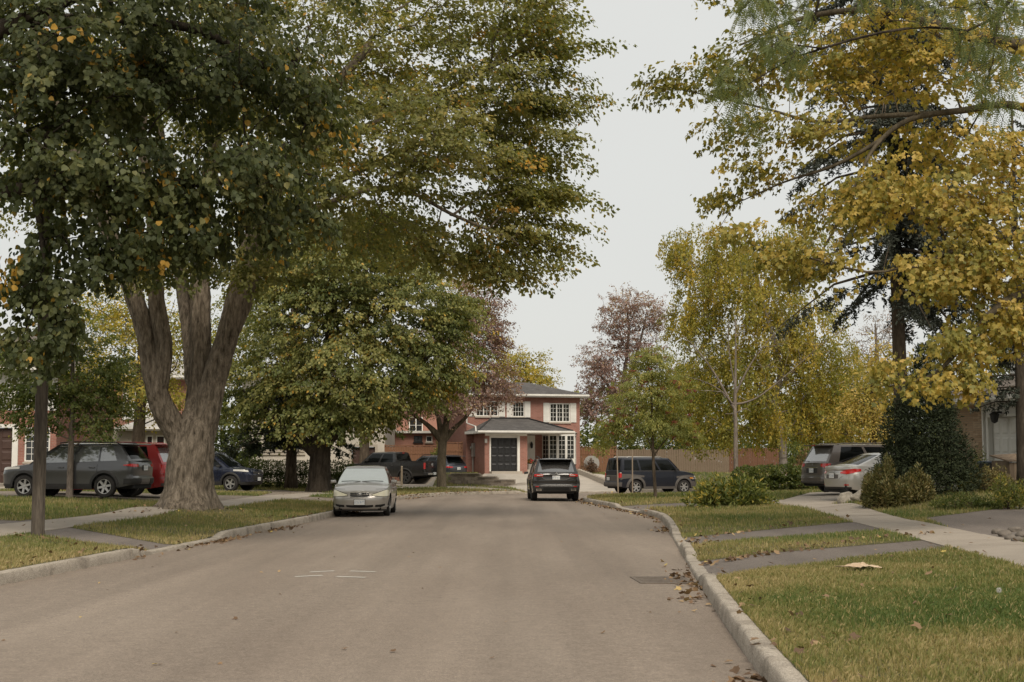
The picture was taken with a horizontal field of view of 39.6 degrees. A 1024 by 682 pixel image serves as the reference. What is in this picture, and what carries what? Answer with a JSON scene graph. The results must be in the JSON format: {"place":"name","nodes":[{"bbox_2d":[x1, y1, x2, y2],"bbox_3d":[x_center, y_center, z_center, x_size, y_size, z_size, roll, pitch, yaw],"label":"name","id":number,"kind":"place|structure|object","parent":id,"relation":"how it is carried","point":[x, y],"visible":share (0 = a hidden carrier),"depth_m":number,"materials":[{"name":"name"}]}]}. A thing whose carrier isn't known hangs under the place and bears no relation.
{"place":"outdoors","nodes":[
{"label":"outdoors","id":0,"kind":"place"},
{"bbox_2d":[0,520,170,549],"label":"driveway","id":1,"kind":"structure","parent":0,"point":[80,535],"depth_m":26.88,"materials":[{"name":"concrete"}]},
{"bbox_2d":[0,493,331,535],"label":"sidewalk","id":2,"kind":"structure","parent":0,"point":[18,527],"depth_m":33.69,"materials":[{"name":"concrete"}]},
{"bbox_2d":[0,490,333,501],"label":"driveway","id":3,"kind":"structure","parent":0,"point":[116,495],"depth_m":49.46,"materials":[{"name":"concrete"}]},
{"bbox_2d":[3,441,153,497],"bbox_3d":[-13.862,4.095,45.418,4.660,1.768,2.132,-1,-5,10],"label":"crossover","id":4,"kind":"object","parent":3,"relation":"on","point":[106,469],"visible":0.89,"depth_m":44.56,"materials":[{"name":"paint"}]},
{"bbox_2d":[46,447,78,462],"bbox_3d":[-14.272,3.583,44.770,1.360,0.512,0.170,-1,-5,10],"label":"side window","id":5,"kind":"structure","parent":4,"relation":"in","point":[60,454],"depth_m":44.75,"materials":[{"name":"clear glass"}]},
{"bbox_2d":[74,446,100,461],"bbox_3d":[-13.375,3.556,44.610,0.953,0.492,0.156,-1,-5,10],"label":"side window","id":6,"kind":"structure","parent":4,"relation":"in","point":[85,454],"depth_m":44.58,"materials":[{"name":"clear glass"}]},
{"bbox_2d":[100,446,116,460],"bbox_3d":[-12.586,3.527,44.485,0.570,0.461,0.174,-1,-5,10],"label":"side window","id":7,"kind":"structure","parent":4,"relation":"in","point":[107,452],"depth_m":44.47,"materials":[{"name":"grey glass"}]},
{"bbox_2d":[124,447,148,458],"bbox_3d":[-11.882,3.562,45.121,0.411,0.379,1.394,-1,-5,10],"label":"rear window","id":8,"kind":"structure","parent":4,"relation":"in","point":[133,452],"depth_m":44.94,"materials":[{"name":"black glass"}]},
{"bbox_2d":[61,442,168,495],"bbox_3d":[-13.705,4.322,48.199,5.188,1.794,2.252,-1,-5,10],"label":"minivan","id":9,"kind":"object","parent":3,"relation":"on","point":[157,454],"visible":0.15,"depth_m":47.11,"materials":[{"name":"red paint"}]},
{"bbox_2d":[213,452,263,490],"bbox_3d":[-13.438,5.834,63.731,4.660,1.768,2.132,-1,-5,16],"label":"crossover","id":10,"kind":"object","parent":3,"relation":"on","point":[230,473],"visible":0.41,"depth_m":62.63,"materials":[{"name":"blue paint"}]},
{"bbox_2d":[0,492,761,681],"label":"road","id":11,"kind":"structure","parent":0,"point":[540,588],"depth_m":15.21,"materials":[{"name":"asphalt"}]},
{"bbox_2d":[331,465,396,515],"bbox_3d":[-4.420,4.504,43.061,1.973,1.470,4.550,0,-5,-1],"label":"sedan","id":12,"kind":"object","parent":11,"relation":"on","point":[366,488],"visible":1,"depth_m":41.33,"materials":[{"name":"silver metal"}]},
{"bbox_2d":[524,456,579,500],"bbox_3d":[1.683,5.697,59.156,2.272,1.812,5.096,0,-5,-2],"label":"crossover","id":13,"kind":"object","parent":11,"relation":"on","point":[553,475],"visible":1,"depth_m":56.90,"materials":[{"name":"black paint"}]},
{"bbox_2d":[537,462,573,471],"bbox_3d":[1.756,5.060,57.102,1.502,0.398,0.397,0,-5,-2],"label":"rear window","id":14,"kind":"structure","parent":13,"relation":"in","point":[543,466],"depth_m":57.08,"materials":[{"name":"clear glass"}]},
{"bbox_2d":[604,456,695,492],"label":"boxy car","id":15,"kind":"object","parent":11,"relation":"on","point":[670,476],"visible":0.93,"depth_m":68.05,"materials":[{"name":"black paint"}]},
{"bbox_2d":[630,576,694,583],"bbox_3d":[1.996,3.190,18.939,0.720,0.028,1.040,0,-5,-3],"label":"storm drain","id":16,"kind":"object","parent":11,"relation":"on","point":[650,579],"visible":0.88,"depth_m":18.94,"materials":[{"name":"metal"}]},
{"bbox_2d":[583,496,808,681],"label":"kerb","id":17,"kind":"structure","parent":11,"relation":"on","point":[768,660],"depth_m":13.13,"materials":[{"name":"concrete"}]},
{"bbox_2d":[304,477,512,489],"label":"driveway","id":18,"kind":"structure","parent":0,"point":[424,482],"depth_m":83.01,"materials":[{"name":"concrete"}]},
{"bbox_2d":[343,452,436,483],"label":"pickup truck","id":19,"kind":"object","parent":18,"relation":"on","point":[393,462],"visible":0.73,"depth_m":84.71,"materials":[{"name":"black paint"}]},
{"bbox_2d":[412,455,466,478],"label":"crossover","id":20,"kind":"object","parent":18,"relation":"on","point":[455,463],"visible":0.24,"depth_m":85.92,"materials":[{"name":"grey paint"}]},
{"bbox_2d":[447,458,464,463],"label":"rear window","id":21,"kind":"structure","parent":20,"relation":"in","point":[450,460],"depth_m":85.81,"materials":[{"name":"black glass"}]},
{"bbox_2d":[301,482,526,492],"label":"sidewalk","id":22,"kind":"structure","parent":0,"point":[521,483],"depth_m":77.96,"materials":[{"name":"concrete"}]},
{"bbox_2d":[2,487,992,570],"bbox_3d":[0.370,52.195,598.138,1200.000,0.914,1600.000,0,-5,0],"label":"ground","id":23,"kind":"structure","parent":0,"point":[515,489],"depth_m":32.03,"materials":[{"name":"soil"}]},
{"bbox_2d":[31,93,54,535],"bbox_3d":[-8.828,-0.967,26.837,1.200,9.800,0.286,0,-5,0],"label":"utility pole","id":24,"kind":"object","parent":23,"relation":"on","point":[39,469],"visible":0.27,"depth_m":26.51,"materials":[{"name":"brown wood"}]},
{"bbox_2d":[0,294,150,497],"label":"lawn tree","id":25,"kind":"object","parent":23,"relation":"on","point":[73,391],"visible":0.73,"depth_m":44.29,"materials":[{"name":"green plant"}]},
{"bbox_2d":[23,284,135,362],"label":"autumn tree","id":26,"kind":"object","parent":23,"relation":"on","point":[100,332],"visible":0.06,"depth_m":84.03,"materials":[{"name":"green plant"}]},
{"bbox_2d":[68,283,217,441],"bbox_3d":[-16.202,1.768,62.185,7.199,9.755,5.987,0,-5,0],"label":"autumn tree","id":27,"kind":"object","parent":23,"relation":"on","point":[138,432],"visible":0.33,"depth_m":61.70,"materials":[{"name":"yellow plant"}]},
{"bbox_2d":[172,298,288,442],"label":"autumn tree","id":28,"kind":"object","parent":23,"relation":"on","point":[174,355],"visible":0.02,"depth_m":91.96,"materials":[{"name":"green plant"}]},
{"bbox_2d":[235,459,355,488],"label":"clipped hedge","id":29,"kind":"object","parent":23,"relation":"on","point":[278,475],"visible":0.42,"depth_m":71.03,"materials":[{"name":"green plant"}]},
{"bbox_2d":[0,488,698,585],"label":"kerb","id":30,"kind":"structure","parent":23,"relation":"on","point":[16,575],"depth_m":23.63,"materials":[{"name":"concrete"}]},
{"bbox_2d":[211,204,494,462],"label":"autumn tree","id":31,"kind":"object","parent":23,"relation":"on","point":[364,451],"visible":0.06,"depth_m":88.04,"materials":[{"name":"green plant"}]},
{"bbox_2d":[379,276,526,487],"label":"copper tree","id":32,"kind":"object","parent":23,"relation":"on","point":[442,434],"visible":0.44,"depth_m":75.60,"materials":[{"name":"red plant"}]},
{"bbox_2d":[448,473,515,485],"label":"retaining wall","id":33,"kind":"structure","parent":23,"relation":"on","point":[468,478],"depth_m":80.69,"materials":[{"name":"concrete"}]},
{"bbox_2d":[0,489,1017,681],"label":"fallen leaves","id":34,"kind":"object","parent":23,"relation":"on","point":[735,669],"visible":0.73,"depth_m":22.39,"materials":[{"name":"plant"}]},
{"bbox_2d":[474,338,564,387],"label":"autumn tree","id":35,"kind":"object","parent":23,"relation":"on","point":[541,378],"visible":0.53,"depth_m":117.47,"materials":[{"name":"yellow plant"}]},
{"bbox_2d":[579,458,600,472],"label":"corner shrub","id":36,"kind":"object","parent":23,"relation":"on","point":[590,466],"visible":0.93,"depth_m":87.56,"materials":[{"name":"brown plant"}]},
{"bbox_2d":[576,469,604,484],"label":"edging wall","id":37,"kind":"structure","parent":23,"relation":"on","point":[599,479],"depth_m":82.31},
{"bbox_2d":[568,281,674,447],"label":"copper tree","id":38,"kind":"object","parent":23,"relation":"on","point":[603,372],"visible":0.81,"depth_m":100.83,"materials":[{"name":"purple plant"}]},
{"bbox_2d":[626,0,1023,412],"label":"golden maple","id":39,"kind":"object","parent":23,"relation":"on","point":[978,267],"visible":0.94,"depth_m":27.33,"materials":[{"name":"yellow plant"}]},
{"bbox_2d":[850,489,862,502],"bbox_3d":[9.747,4.326,39.292,0.820,0.462,0.487,0,-5,0],"label":"boulder","id":40,"kind":"object","parent":23,"relation":"on","point":[854,496],"visible":0.22,"depth_m":39.17,"materials":[{"name":"stone"}]},
{"bbox_2d":[787,439,935,466],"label":"boundary hedge","id":41,"kind":"object","parent":23,"relation":"on","point":[790,461],"visible":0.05,"depth_m":79.34,"materials":[{"name":"green plant"}]},
{"bbox_2d":[817,332,922,443],"bbox_3d":[15.639,3.114,61.985,4.985,7.072,4.743,0,-5,0],"label":"autumn tree","id":42,"kind":"object","parent":23,"relation":"on","point":[863,420],"visible":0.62,"depth_m":61.54,"materials":[{"name":"yellow plant"}]},
{"bbox_2d":[840,306,917,443],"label":"autumn tree","id":43,"kind":"object","parent":23,"relation":"on","point":[887,330],"visible":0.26,"depth_m":96.28,"materials":[{"name":"yellow plant"}]},
{"bbox_2d":[859,452,913,507],"bbox_3d":[9.568,3.586,36.395,1.386,1.532,1.261,0,-5,0],"label":"mugo pine","id":44,"kind":"object","parent":23,"relation":"on","point":[884,488],"visible":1,"depth_m":36.18,"materials":[{"name":"green plant"}]},
{"bbox_2d":[898,462,936,503],"bbox_3d":[10.460,3.687,36.703,1.011,1.170,0.888,0,-5,0],"label":"mugo pine","id":45,"kind":"object","parent":23,"relation":"on","point":[920,484],"visible":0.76,"depth_m":36.57,"materials":[{"name":"green plant"}]},
{"bbox_2d":[912,296,1009,388],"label":"autumn tree","id":46,"kind":"object","parent":23,"relation":"on","point":[993,373],"visible":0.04,"depth_m":91.81,"materials":[{"name":"yellow plant"}]},
{"bbox_2d":[927,491,997,512],"bbox_3d":[11.125,3.926,34.600,2.100,0.585,1.024,0,-5,0],"label":"bed plant","id":47,"kind":"object","parent":23,"relation":"on","point":[972,502],"visible":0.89,"depth_m":34.49,"materials":[{"name":"green plant"}]},
{"bbox_2d":[950,446,986,489],"bbox_3d":[13.804,3.945,42.355,1.583,1.702,1.288,2,-5,-21],"label":"bed bush","id":48,"kind":"object","parent":23,"relation":"on","point":[974,465],"visible":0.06,"depth_m":42.24,"materials":[{"name":"green plant"}]},
{"bbox_2d":[969,463,1018,491],"bbox_3d":[12.995,3.719,38.331,1.397,0.906,1.046,0,-5,0],"label":"dry shrub","id":49,"kind":"object","parent":23,"relation":"on","point":[991,474],"visible":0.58,"depth_m":38.22,"materials":[{"name":"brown plant"}]},
{"bbox_2d":[985,471,1023,509],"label":"flower shrub","id":50,"kind":"object","parent":23,"relation":"on","point":[1011,498],"visible":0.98,"depth_m":33.94,"materials":[{"name":"green plant"}]},
{"bbox_2d":[0,464,1023,681],"bbox_3d":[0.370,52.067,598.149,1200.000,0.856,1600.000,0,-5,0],"label":"lawn","id":51,"kind":"structure","parent":0,"point":[212,533],"depth_m":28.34,"materials":[{"name":"plant"}]},
{"bbox_2d":[0,335,116,486],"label":"brick house","id":52,"kind":"structure","parent":51,"relation":"on","point":[16,453],"depth_m":63.92,"materials":[{"name":"brick"}]},
{"bbox_2d":[0,428,12,486],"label":"garage door","id":53,"kind":"structure","parent":52,"relation":"in","point":[5,441],"depth_m":63.95,"materials":[{"name":"brown paint"}]},
{"bbox_2d":[22,428,49,463],"bbox_3d":[-21.298,4.692,63.837,1.246,1.618,0.190,0,-5,0],"label":"window","id":54,"kind":"structure","parent":52,"relation":"in","point":[29,447],"depth_m":63.86,"materials":[{"name":"white paint"}]},
{"bbox_2d":[66,429,119,442],"bbox_3d":[-16.883,4.774,57.825,4.227,2.941,2.936,0,-5,0],"label":"dark bush","id":55,"kind":"object","parent":51,"relation":"on","point":[106,439],"visible":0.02,"depth_m":58.05,"materials":[{"name":"green plant"}]},
{"bbox_2d":[113,361,235,443],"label":"pale house","id":56,"kind":"structure","parent":51,"relation":"on","point":[150,437],"depth_m":75.88,"materials":[{"name":"beige paint"}]},
{"bbox_2d":[0,0,369,393],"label":"linden tree","id":57,"kind":"object","parent":51,"relation":"on","point":[170,202],"visible":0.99,"depth_m":25.54,"materials":[{"name":"green plant"}]},
{"bbox_2d":[214,420,264,468],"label":"boundary hedge","id":58,"kind":"object","parent":51,"relation":"on","point":[221,443],"visible":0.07,"depth_m":83.47,"materials":[{"name":"green plant"}]},
{"bbox_2d":[232,369,395,481],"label":"stucco house","id":59,"kind":"structure","parent":51,"relation":"on","point":[376,446],"depth_m":91.74,"materials":[{"name":"brown paint"}]},
{"bbox_2d":[352,447,374,463],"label":"garage door","id":60,"kind":"structure","parent":59,"relation":"in","point":[371,449],"depth_m":91.86,"materials":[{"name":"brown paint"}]},
{"bbox_2d":[0,0,637,510],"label":"maple tree","id":61,"kind":"object","parent":51,"relation":"on","point":[190,432],"visible":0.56,"depth_m":37.14,"materials":[{"name":"green plant"}]},
{"bbox_2d":[218,199,500,491],"bbox_3d":[-7.454,0.312,66.186,13.919,13.766,9.202,0,-5,0],"label":"spreading tree","id":62,"kind":"object","parent":51,"relation":"on","point":[331,421],"visible":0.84,"depth_m":64.47,"materials":[{"name":"green plant"}]},
{"bbox_2d":[0,471,766,569],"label":"grass","id":63,"kind":"structure","parent":51,"relation":"on","point":[282,510],"depth_m":33.74,"materials":[{"name":"plant"}]},
{"bbox_2d":[219,264,359,490],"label":"spruce tree","id":64,"kind":"object","parent":63,"relation":"on","point":[251,448],"visible":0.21,"depth_m":69.62,"materials":[{"name":"green plant"}]},
{"bbox_2d":[384,444,436,460],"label":"board fence","id":65,"kind":"object","parent":51,"relation":"on","point":[423,450],"visible":0.38,"depth_m":90.72,"materials":[{"name":"wood"}]},
{"bbox_2d":[395,396,439,480],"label":"brick house","id":66,"kind":"structure","parent":51,"relation":"on","point":[421,434],"depth_m":99.95,"materials":[{"name":"red brick"}]},
{"bbox_2d":[409,417,422,430],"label":"window","id":67,"kind":"structure","parent":66,"relation":"in","point":[418,425],"depth_m":104.01,"materials":[{"name":"white paint"}]},
{"bbox_2d":[446,441,462,459],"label":"board fence","id":68,"kind":"object","parent":51,"relation":"on","point":[452,449],"visible":0.39,"depth_m":89.73,"materials":[{"name":"wood"}]},
{"bbox_2d":[440,382,589,474],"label":"brick house","id":69,"kind":"structure","parent":51,"relation":"on","point":[542,422],"depth_m":90.27,"materials":[{"name":"brick"}]},
{"bbox_2d":[469,400,504,417],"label":"window","id":70,"kind":"structure","parent":69,"relation":"in","point":[481,414],"depth_m":90.12,"materials":[{"name":"white paint"}]},
{"bbox_2d":[491,438,516,470],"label":"garage door","id":71,"kind":"structure","parent":69,"relation":"in","point":[503,450],"depth_m":87.14,"materials":[{"name":"black paint"}]},
{"bbox_2d":[507,401,529,416],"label":"window","id":72,"kind":"structure","parent":69,"relation":"in","point":[524,410],"depth_m":90.68,"materials":[{"name":"white paint"}]},
{"bbox_2d":[542,433,575,463],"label":"bay window","id":73,"kind":"structure","parent":69,"relation":"in","point":[553,445],"depth_m":90.56,"materials":[{"name":"white paint"}]},
{"bbox_2d":[543,403,575,422],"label":"window","id":74,"kind":"structure","parent":69,"relation":"in","point":[559,412],"depth_m":91.34,"materials":[{"name":"white paint"}]},
{"bbox_2d":[216,381,923,459],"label":"treeline","id":75,"kind":"object","parent":51,"relation":"on","point":[581,432],"visible":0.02,"depth_m":153.83,"materials":[{"name":"green plant"}]},
{"bbox_2d":[584,456,598,469],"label":"boulder","id":76,"kind":"object","parent":51,"relation":"on","point":[596,460],"visible":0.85,"depth_m":88.11,"materials":[{"name":"grey"}]},
{"bbox_2d":[580,446,615,471],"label":"board fence","id":77,"kind":"object","parent":51,"relation":"on","point":[584,454],"visible":0.27,"depth_m":92.68,"materials":[{"name":"wood"}]},
{"bbox_2d":[585,343,709,496],"bbox_3d":[5.125,3.022,53.922,4.771,6.035,2.767,0,-5,0],"label":"rowan tree","id":78,"kind":"object","parent":51,"relation":"on","point":[677,426],"visible":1,"depth_m":53.78,"materials":[{"name":"green plant"}]},
{"bbox_2d":[616,447,728,472],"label":"board fence","id":79,"kind":"object","parent":51,"relation":"on","point":[678,459],"visible":0.37,"depth_m":91.34,"materials":[{"name":"wood"}]},
{"bbox_2d":[611,327,760,448],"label":"autumn tree","id":80,"kind":"object","parent":51,"relation":"on","point":[673,359],"visible":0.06,"depth_m":112.08,"materials":[{"name":"green plant"}]},
{"bbox_2d":[580,423,813,471],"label":"boundary hedge","id":81,"kind":"object","parent":51,"relation":"on","point":[622,446],"visible":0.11,"depth_m":97.47,"materials":[{"name":"plant"}]},
{"bbox_2d":[680,471,769,507],"bbox_3d":[6.424,4.591,42.782,2.837,1.430,2.133,0,-5,0],"label":"peony bush","id":82,"kind":"object","parent":51,"relation":"on","point":[737,491],"visible":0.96,"depth_m":42.36,"materials":[{"name":"green plant"}]},
{"bbox_2d":[679,318,823,474],"bbox_3d":[10.405,2.812,62.596,6.407,7.950,3.091,0,-5,0],"label":"bare tree","id":83,"kind":"object","parent":51,"relation":"on","point":[734,404],"visible":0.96,"depth_m":62.52,"materials":[{"name":"grey plant"}]},
{"bbox_2d":[729,446,778,471],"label":"board fence","id":84,"kind":"object","parent":51,"relation":"on","point":[752,460],"visible":0.31,"depth_m":90.00,"materials":[{"name":"wood"}]},
{"bbox_2d":[750,489,779,506],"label":"verge weeds","id":85,"kind":"object","parent":51,"relation":"on","point":[769,499],"visible":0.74,"depth_m":42.23,"materials":[{"name":"green plant"}]},
{"bbox_2d":[655,216,888,475],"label":"birch tree","id":86,"kind":"object","parent":51,"relation":"on","point":[692,320],"visible":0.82,"depth_m":69.35,"materials":[{"name":"yellow plant"}]},
{"bbox_2d":[730,463,818,492],"bbox_3d":[10.756,5.665,58.244,3.799,1.360,1.553,-2,-5,25],"label":"flowering hedge","id":87,"kind":"object","parent":51,"relation":"on","point":[776,479],"visible":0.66,"depth_m":57.83,"materials":[{"name":"green plant"}]},
{"bbox_2d":[783,447,817,489],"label":"russet bush","id":88,"kind":"object","parent":51,"relation":"on","point":[800,454],"visible":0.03,"depth_m":65.94,"materials":[{"name":"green plant"}]},
{"bbox_2d":[837,492,852,503],"bbox_3d":[9.452,4.513,40.280,0.505,0.498,0.451,0,-5,0],"label":"boulder","id":89,"kind":"object","parent":51,"relation":"on","point":[843,497],"visible":0.53,"depth_m":40.17,"materials":[{"name":"stone"}]},
{"bbox_2d":[747,346,942,448],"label":"autumn tree","id":90,"kind":"object","parent":51,"relation":"on","point":[793,418],"visible":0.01,"depth_m":103.46,"materials":[{"name":"yellow plant"}]},
{"bbox_2d":[693,0,1023,166],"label":"locust tree","id":91,"kind":"object","parent":51,"relation":"on","point":[994,17],"visible":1,"depth_m":15.47,"materials":[{"name":"green plant"}]},
{"bbox_2d":[835,562,881,567],"bbox_3d":[4.294,2.792,17.737,0.553,0.069,0.357,1,-5,-15],"label":"crumpled paper","id":92,"kind":"object","parent":51,"relation":"on","point":[860,565],"visible":1,"depth_m":17.70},
{"bbox_2d":[774,0,1007,478],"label":"spruce tree","id":93,"kind":"object","parent":51,"relation":"on","point":[902,309],"visible":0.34,"depth_m":43.04,"materials":[{"name":"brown plant"}]},
{"bbox_2d":[862,342,988,495],"bbox_3d":[11.136,2.183,38.462,3.283,4.385,3.308,0,-5,0],"label":"yew bush","id":94,"kind":"object","parent":51,"relation":"on","point":[939,434],"visible":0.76,"depth_m":37.84,"materials":[{"name":"green plant"}]},
{"bbox_2d":[924,307,1023,479],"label":"beige house","id":95,"kind":"structure","parent":51,"relation":"on","point":[993,433],"depth_m":44.70,"materials":[{"name":"brick"}]},
{"bbox_2d":[993,417,1015,460],"bbox_3d":[15.369,3.490,43.848,0.074,2.290,1.700,1,-5,-16],"label":"window","id":96,"kind":"structure","parent":95,"relation":"in","point":[1004,430],"depth_m":44.11,"materials":[{"name":"glass"}]},
{"bbox_2d":[989,454,1016,489],"bbox_3d":[14.418,3.747,40.017,1.600,1.240,0.920,1,-5,-15],"label":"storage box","id":97,"kind":"object","parent":51,"relation":"on","point":[1009,463],"visible":0.3,"depth_m":39.69,"materials":[{"name":"plastic"}]},
{"bbox_2d":[0,0,1023,460],"label":"sky","id":98,"kind":"structure","parent":0,"point":[646,166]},
{"bbox_2d":[482,473,614,491],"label":"driveway","id":99,"kind":"structure","parent":0,"point":[587,484],"depth_m":81.09,"materials":[{"name":"concrete"}]},
{"bbox_2d":[622,503,696,510],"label":"driveway","id":100,"kind":"structure","parent":0,"point":[645,506],"depth_m":47.82,"materials":[{"name":"concrete"}]},
{"bbox_2d":[684,522,877,543],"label":"driveway","id":101,"kind":"structure","parent":0,"point":[839,527],"depth_m":28.54,"materials":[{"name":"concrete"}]},
{"bbox_2d":[784,492,839,503],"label":"driveway","id":102,"kind":"structure","parent":0,"point":[825,497],"depth_m":47.71,"materials":[{"name":"concrete"}]},
{"bbox_2d":[801,443,893,491],"bbox_3d":[12.957,4.548,51.084,5.188,1.774,2.252,2,-5,-18],"label":"minivan","id":103,"kind":"object","parent":102,"relation":"on","point":[819,458],"visible":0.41,"depth_m":50.09,"materials":[{"name":"grey paint"}]},
{"bbox_2d":[824,452,961,493],"bbox_3d":[12.342,4.282,45.398,4.877,1.450,2.103,2,-5,-18],"label":"saloon","id":104,"kind":"object","parent":102,"relation":"on","point":[845,476],"visible":0.3,"depth_m":44.32,"materials":[{"name":"silver metal"}]},
{"bbox_2d":[840,455,876,464],"bbox_3d":[10.896,3.763,44.968,0.928,0.313,1.333,2,-5,-18],"label":"rear window","id":105,"kind":"structure","parent":104,"relation":"in","point":[860,459],"depth_m":44.78,"materials":[{"name":"grey glass"}]},
{"bbox_2d":[700,541,942,574],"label":"driveway","id":106,"kind":"structure","parent":0,"point":[785,558],"depth_m":21.75,"materials":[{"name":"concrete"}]},
{"bbox_2d":[684,494,1023,565],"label":"sidewalk","id":107,"kind":"structure","parent":0,"point":[996,547],"depth_m":25.95,"materials":[{"name":"concrete"}]},
{"bbox_2d":[927,506,1023,537],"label":"driveway","id":108,"kind":"structure","parent":0,"point":[980,522],"depth_m":29.57,"materials":[{"name":"concrete"}]},
{"bbox_2d":[962,109,1023,485],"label":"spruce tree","id":109,"kind":"object","parent":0,"point":[1017,389],"visible":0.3,"depth_m":38.98,"materials":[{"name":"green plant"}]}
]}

